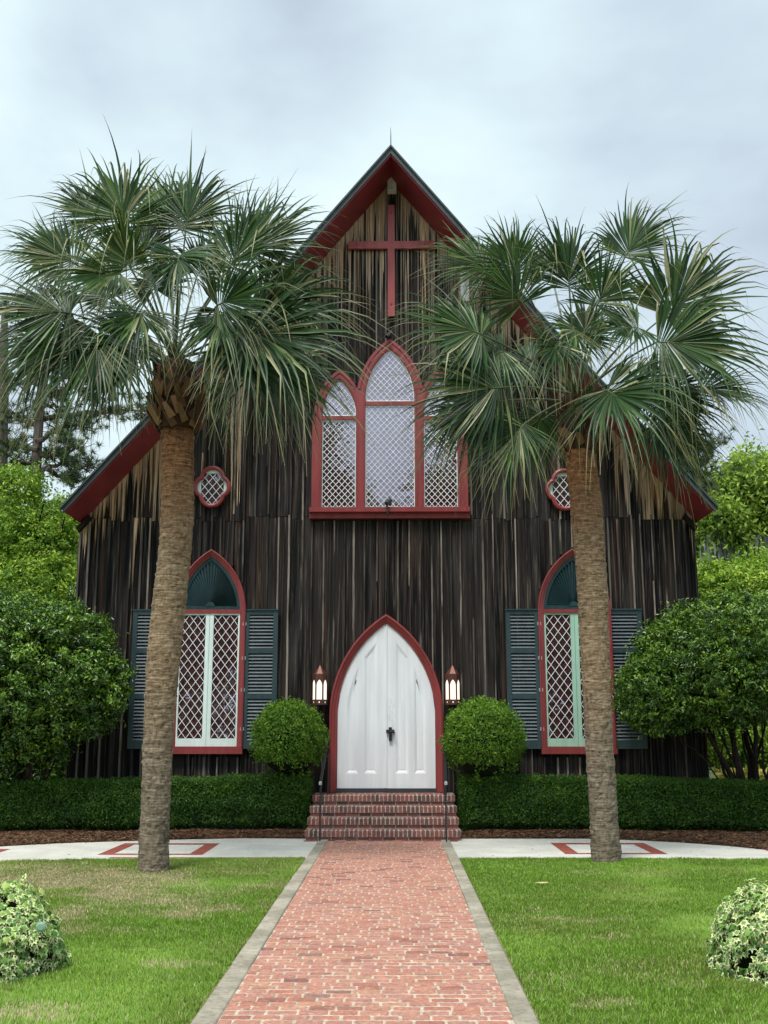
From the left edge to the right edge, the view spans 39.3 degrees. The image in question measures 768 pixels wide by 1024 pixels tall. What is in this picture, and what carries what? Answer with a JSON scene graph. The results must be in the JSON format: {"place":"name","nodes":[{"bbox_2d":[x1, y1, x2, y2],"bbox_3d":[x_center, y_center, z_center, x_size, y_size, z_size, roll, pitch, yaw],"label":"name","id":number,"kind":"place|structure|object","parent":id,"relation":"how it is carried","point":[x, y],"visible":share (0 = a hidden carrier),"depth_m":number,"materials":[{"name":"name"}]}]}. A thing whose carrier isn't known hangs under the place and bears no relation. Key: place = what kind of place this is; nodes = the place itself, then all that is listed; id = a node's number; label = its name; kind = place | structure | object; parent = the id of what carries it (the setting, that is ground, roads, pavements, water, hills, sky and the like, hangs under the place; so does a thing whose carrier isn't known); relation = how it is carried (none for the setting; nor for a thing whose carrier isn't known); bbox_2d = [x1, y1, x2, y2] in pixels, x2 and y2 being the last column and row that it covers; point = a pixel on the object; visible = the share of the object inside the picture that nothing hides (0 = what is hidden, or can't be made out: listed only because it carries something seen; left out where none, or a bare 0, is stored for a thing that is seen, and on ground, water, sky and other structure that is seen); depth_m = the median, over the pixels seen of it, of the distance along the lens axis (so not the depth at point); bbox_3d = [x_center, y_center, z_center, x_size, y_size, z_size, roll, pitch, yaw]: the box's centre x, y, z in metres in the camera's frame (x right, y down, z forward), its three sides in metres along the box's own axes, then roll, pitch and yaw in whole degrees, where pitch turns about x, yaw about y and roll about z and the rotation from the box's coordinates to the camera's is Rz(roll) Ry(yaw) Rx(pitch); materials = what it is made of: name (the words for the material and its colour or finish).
{"place":"outdoors","nodes":[
{"label":"outdoors","id":0,"kind":"place"},
{"bbox_2d":[0,856,304,1023],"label":"lawn","id":1,"kind":"structure","parent":0,"point":[206,999],"depth_m":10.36,"materials":[{"name":"green plant"}]},
{"bbox_2d":[0,873,71,984],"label":"ivy mound","id":2,"kind":"object","parent":1,"relation":"on","point":[28,949],"visible":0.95,"depth_m":7.85,"materials":[{"name":"green plant"}]},
{"bbox_2d":[36,921,46,938],"bbox_3d":[-2.380,2.945,7.573,0.068,0.158,0.263,0,-11,1],"label":"glass disc","id":3,"kind":"object","parent":2,"relation":"in","point":[41,926],"visible":1,"depth_m":7.46,"materials":[{"name":"teal glass"}]},
{"bbox_2d":[0,115,406,872],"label":"palmetto palm","id":4,"kind":"object","parent":1,"relation":"on","point":[178,397],"visible":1,"depth_m":14.38,"materials":[{"name":"green plant"}]},
{"bbox_2d":[216,840,514,1023],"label":"brick path","id":5,"kind":"structure","parent":0,"point":[397,940],"depth_m":8.58,"materials":[{"name":"red brick"}]},
{"bbox_2d":[304,840,457,841],"bbox_3d":[-0.050,5.252,17.171,2.460,0.012,0.100,0,-11,1],"label":"path inlay","id":6,"kind":"object","parent":5,"relation":"on","point":[390,840],"visible":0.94,"depth_m":17.20,"materials":[{"name":"brick"}]},
{"bbox_2d":[33,747,730,778],"bbox_3d":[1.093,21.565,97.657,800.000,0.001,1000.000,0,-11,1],"label":"ground","id":7,"kind":"structure","parent":0,"point":[711,773],"depth_m":43.52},
{"bbox_2d":[0,301,44,513],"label":"pine tree","id":8,"kind":"object","parent":7,"relation":"on","point":[3,436],"visible":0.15,"depth_m":41.65,"materials":[{"name":"green plant"}]},
{"bbox_2d":[0,682,66,779],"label":"leafy shrub","id":9,"kind":"object","parent":7,"relation":"on","point":[59,773],"visible":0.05,"depth_m":20.94,"materials":[{"name":"green plant"}]},
{"bbox_2d":[0,453,79,614],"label":"leafy tree","id":10,"kind":"object","parent":7,"relation":"on","point":[24,535],"visible":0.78,"depth_m":26.61,"materials":[{"name":"green plant"}]},
{"bbox_2d":[0,471,79,777],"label":"leafy tree","id":11,"kind":"object","parent":7,"relation":"on","point":[58,498],"visible":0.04,"depth_m":30.25,"materials":[{"name":"green plant"}]},
{"bbox_2d":[0,299,151,506],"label":"pine tree","id":12,"kind":"object","parent":7,"relation":"on","point":[69,462],"visible":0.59,"depth_m":39.23,"materials":[{"name":"green plant"}]},
{"bbox_2d":[0,827,305,846],"bbox_3d":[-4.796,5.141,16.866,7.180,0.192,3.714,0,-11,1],"label":"pine straw","id":13,"kind":"object","parent":7,"relation":"on","point":[37,836],"visible":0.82,"depth_m":17.61,"materials":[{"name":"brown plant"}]},
{"bbox_2d":[0,583,143,786],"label":"evergreen tree","id":14,"kind":"object","parent":13,"relation":"on","point":[61,680],"visible":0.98,"depth_m":18.05,"materials":[{"name":"green plant"}]},
{"bbox_2d":[0,772,314,834],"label":"clipped hedge","id":15,"kind":"object","parent":13,"relation":"on","point":[241,801],"visible":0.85,"depth_m":18.20,"materials":[{"name":"green plant"}]},
{"bbox_2d":[213,835,304,838],"bbox_3d":[-1.859,5.340,17.692,1.880,0.045,0.191,0,-11,1],"label":"brick edging","id":16,"kind":"object","parent":13,"relation":"on","point":[255,837],"visible":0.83,"depth_m":17.67,"materials":[{"name":"red brick"}]},
{"bbox_2d":[248,695,329,832],"bbox_3d":[-1.641,4.343,18.548,1.468,2.342,1.383,0,-11,1],"label":"round shrub","id":17,"kind":"object","parent":13,"relation":"on","point":[289,737],"visible":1,"depth_m":18.26,"materials":[{"name":"green plant"}]},
{"bbox_2d":[0,838,317,860],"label":"concrete walk","id":18,"kind":"structure","parent":7,"relation":"on","point":[257,847],"depth_m":15.99,"materials":[{"name":"grey concrete"}]},
{"bbox_2d":[98,843,218,854],"bbox_3d":[-3.322,5.027,16.070,1.490,0.001,1.580,0,-11,1],"label":"path inlay","id":19,"kind":"object","parent":18,"relation":"on","point":[204,848],"visible":0.81,"depth_m":16.09,"materials":[{"name":"brick"}]},
{"bbox_2d":[110,857,305,857],"bbox_3d":[-2.452,4.798,14.933,2.725,0.001,0.120,0,-11,1],"label":"path inlay","id":20,"kind":"object","parent":18,"relation":"on","point":[189,857],"visible":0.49,"depth_m":14.96,"materials":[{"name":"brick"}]},
{"bbox_2d":[191,839,327,1023],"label":"path curb","id":21,"kind":"structure","parent":7,"relation":"on","point":[213,1008],"depth_m":8.58,"materials":[{"name":"concrete"}]},
{"bbox_2d":[305,793,460,840],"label":"brick steps","id":22,"kind":"structure","parent":7,"relation":"on","point":[382,816],"depth_m":17.83,"materials":[{"name":"red brick"}]},
{"bbox_2d":[319,738,331,840],"bbox_3d":[-0.981,4.639,18.157,0.121,1.605,2.085,0,-11,1],"label":"handrail","id":23,"kind":"object","parent":22,"relation":"on","point":[322,768],"visible":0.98,"depth_m":17.71,"materials":[{"name":"black metal"}]},
{"bbox_2d":[441,738,447,841],"bbox_3d":[1.025,4.630,18.116,0.121,1.605,2.125,0,-11,1],"label":"handrail","id":24,"kind":"object","parent":22,"relation":"on","point":[445,783],"visible":0.97,"depth_m":17.25,"materials":[{"name":"black metal"}]},
{"bbox_2d":[59,127,718,826],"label":"church","id":25,"kind":"structure","parent":7,"relation":"on","point":[301,571],"depth_m":19.97,"materials":[{"name":"brown wood"}]},
{"bbox_2d":[172,549,245,753],"bbox_3d":[-3.204,2.516,19.652,1.350,3.710,0.150,0,-11,1],"label":"lancet window","id":26,"kind":"structure","parent":25,"relation":"in","point":[210,698],"depth_m":19.64,"materials":[{"name":"red paint"}]},
{"bbox_2d":[194,466,230,507],"bbox_3d":[-3.236,-0.472,20.275,0.704,0.800,0.115,0,-11,1],"label":"quatrefoil window","id":27,"kind":"structure","parent":25,"relation":"in","point":[212,486],"depth_m":20.29,"materials":[{"name":"red paint"}]},
{"bbox_2d":[312,666,326,704],"bbox_3d":[-1.152,3.076,19.428,0.235,0.799,0.290,-7,-13,30],"label":"wall lantern","id":28,"kind":"object","parent":25,"relation":"attached to","point":[319,686],"depth_m":19.32,"materials":[{"name":"brown metal"}]},
{"bbox_2d":[337,625,384,787],"bbox_3d":[-0.406,3.497,19.489,0.863,2.919,0.080,0,-11,1],"label":"door","id":29,"kind":"structure","parent":25,"relation":"in","point":[361,706],"depth_m":19.41,"materials":[{"name":"white paint"}]},
{"bbox_2d":[384,498,391,514],"bbox_3d":[0.094,-0.099,20.071,0.136,0.320,0.273,-2,-12,11],"label":"floodlight","id":30,"kind":"object","parent":25,"relation":"attached to","point":[388,501],"visible":1,"depth_m":19.99,"materials":[{"name":"black metal"}]},
{"bbox_2d":[385,330,392,338],"bbox_3d":[0.114,-3.409,20.752,0.142,0.186,0.250,-6,-13,26],"label":"floodlight","id":31,"kind":"object","parent":25,"relation":"attached to","point":[388,335],"visible":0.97,"depth_m":20.68,"materials":[{"name":"black metal"}]},
{"bbox_2d":[309,339,469,518],"bbox_3d":[0.107,-1.613,20.430,2.997,3.530,0.190,0,-11,1],"label":"triple window","id":32,"kind":"structure","parent":25,"relation":"in","point":[342,488],"depth_m":20.37,"materials":[{"name":"red paint"}]},
{"bbox_2d":[348,205,434,316],"bbox_3d":[0.149,-4.938,21.137,1.699,2.335,0.102,0,-11,1],"label":"cross","id":33,"kind":"object","parent":25,"relation":"attached to","point":[391,245],"visible":0.94,"depth_m":21.16,"materials":[{"name":"red paint"}]},
{"bbox_2d":[385,624,435,787],"bbox_3d":[0.465,3.484,19.435,0.909,2.925,0.172,0,-11,1],"label":"door","id":34,"kind":"structure","parent":25,"relation":"in","point":[409,702],"depth_m":19.40,"materials":[{"name":"white paint"}]},
{"bbox_2d":[445,663,459,704],"bbox_3d":[1.240,3.071,19.403,0.235,0.799,0.290,-7,-13,30],"label":"wall lantern","id":35,"kind":"object","parent":25,"relation":"attached to","point":[452,684],"depth_m":19.29,"materials":[{"name":"brown metal"}]},
{"bbox_2d":[545,468,569,510],"bbox_3d":[3.379,-0.418,20.190,0.704,0.800,0.115,0,-11,1],"label":"quatrefoil window","id":36,"kind":"structure","parent":25,"relation":"in","point":[560,499],"depth_m":20.20,"materials":[{"name":"red paint"}]},
{"bbox_2d":[537,549,617,753],"bbox_3d":[3.485,2.502,19.581,1.350,3.710,0.150,0,-11,1],"label":"lancet window","id":37,"kind":"structure","parent":25,"relation":"in","point":[561,697],"depth_m":19.57,"materials":[{"name":"red paint"}]},
{"bbox_2d":[441,840,538,1023],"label":"path curb","id":38,"kind":"structure","parent":7,"relation":"on","point":[519,1006],"depth_m":8.57,"materials":[{"name":"concrete"}]},
{"bbox_2d":[451,839,767,858],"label":"concrete walk","id":39,"kind":"structure","parent":7,"relation":"on","point":[489,848],"depth_m":15.99,"materials":[{"name":"grey concrete"}]},
{"bbox_2d":[553,843,666,853],"bbox_3d":[3.334,5.041,16.136,1.460,0.001,1.540,0,-11,1],"label":"path inlay","id":40,"kind":"object","parent":39,"relation":"on","point":[565,847],"visible":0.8,"depth_m":16.09,"materials":[{"name":"brick"}]},
{"bbox_2d":[460,826,767,849],"bbox_3d":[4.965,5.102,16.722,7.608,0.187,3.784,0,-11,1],"label":"pine straw","id":41,"kind":"object","parent":7,"relation":"on","point":[719,835],"visible":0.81,"depth_m":17.60,"materials":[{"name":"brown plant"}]},
{"bbox_2d":[437,693,528,829],"bbox_3d":[1.701,4.314,18.495,1.586,2.376,1.481,0,-11,1],"label":"round shrub","id":42,"kind":"object","parent":41,"relation":"on","point":[486,736],"visible":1,"depth_m":18.17,"materials":[{"name":"green plant"}]},
{"bbox_2d":[455,771,767,833],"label":"clipped hedge","id":43,"kind":"object","parent":41,"relation":"on","point":[559,801],"visible":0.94,"depth_m":18.14,"materials":[{"name":"green plant"}]},
{"bbox_2d":[611,583,767,780],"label":"evergreen tree","id":44,"kind":"object","parent":41,"relation":"on","point":[681,662],"visible":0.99,"depth_m":18.03,"materials":[{"name":"green plant"}]},
{"bbox_2d":[652,424,738,494],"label":"pine tree","id":45,"kind":"object","parent":7,"relation":"on","point":[713,451],"visible":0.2,"depth_m":40.50,"materials":[{"name":"green plant"}]},
{"bbox_2d":[695,424,767,564],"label":"live oak","id":46,"kind":"object","parent":7,"relation":"on","point":[741,518],"visible":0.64,"depth_m":44.23,"materials":[{"name":"green plant"}]},
{"bbox_2d":[696,528,767,621],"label":"leafy tree","id":47,"kind":"object","parent":7,"relation":"on","point":[751,572],"visible":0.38,"depth_m":25.06,"materials":[{"name":"green plant"}]},
{"bbox_2d":[707,715,767,777],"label":"leafy shrub","id":48,"kind":"object","parent":7,"relation":"on","point":[713,759],"visible":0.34,"depth_m":22.73,"materials":[{"name":"green plant"}]},
{"bbox_2d":[0,0,767,603],"label":"sky","id":49,"kind":"structure","parent":0,"point":[500,105],"materials":[{"name":"white"}]},
{"bbox_2d":[459,856,767,1023],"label":"lawn","id":50,"kind":"structure","parent":0,"point":[535,1013],"depth_m":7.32,"materials":[{"name":"green plant"}]},
{"bbox_2d":[380,183,767,862],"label":"palmetto palm","id":51,"kind":"object","parent":50,"relation":"on","point":[468,385],"visible":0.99,"depth_m":15.30,"materials":[{"name":"green plant"}]},
{"bbox_2d":[704,878,767,988],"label":"ivy mound","id":52,"kind":"object","parent":50,"relation":"on","point":[744,942],"visible":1,"depth_m":7.81,"materials":[{"name":"green plant"}]},
{"bbox_2d":[711,765,767,779],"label":"croton plant","id":53,"kind":"object","parent":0,"point":[761,775],"visible":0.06,"depth_m":21.43,"materials":[{"name":"plant"}]}
]}

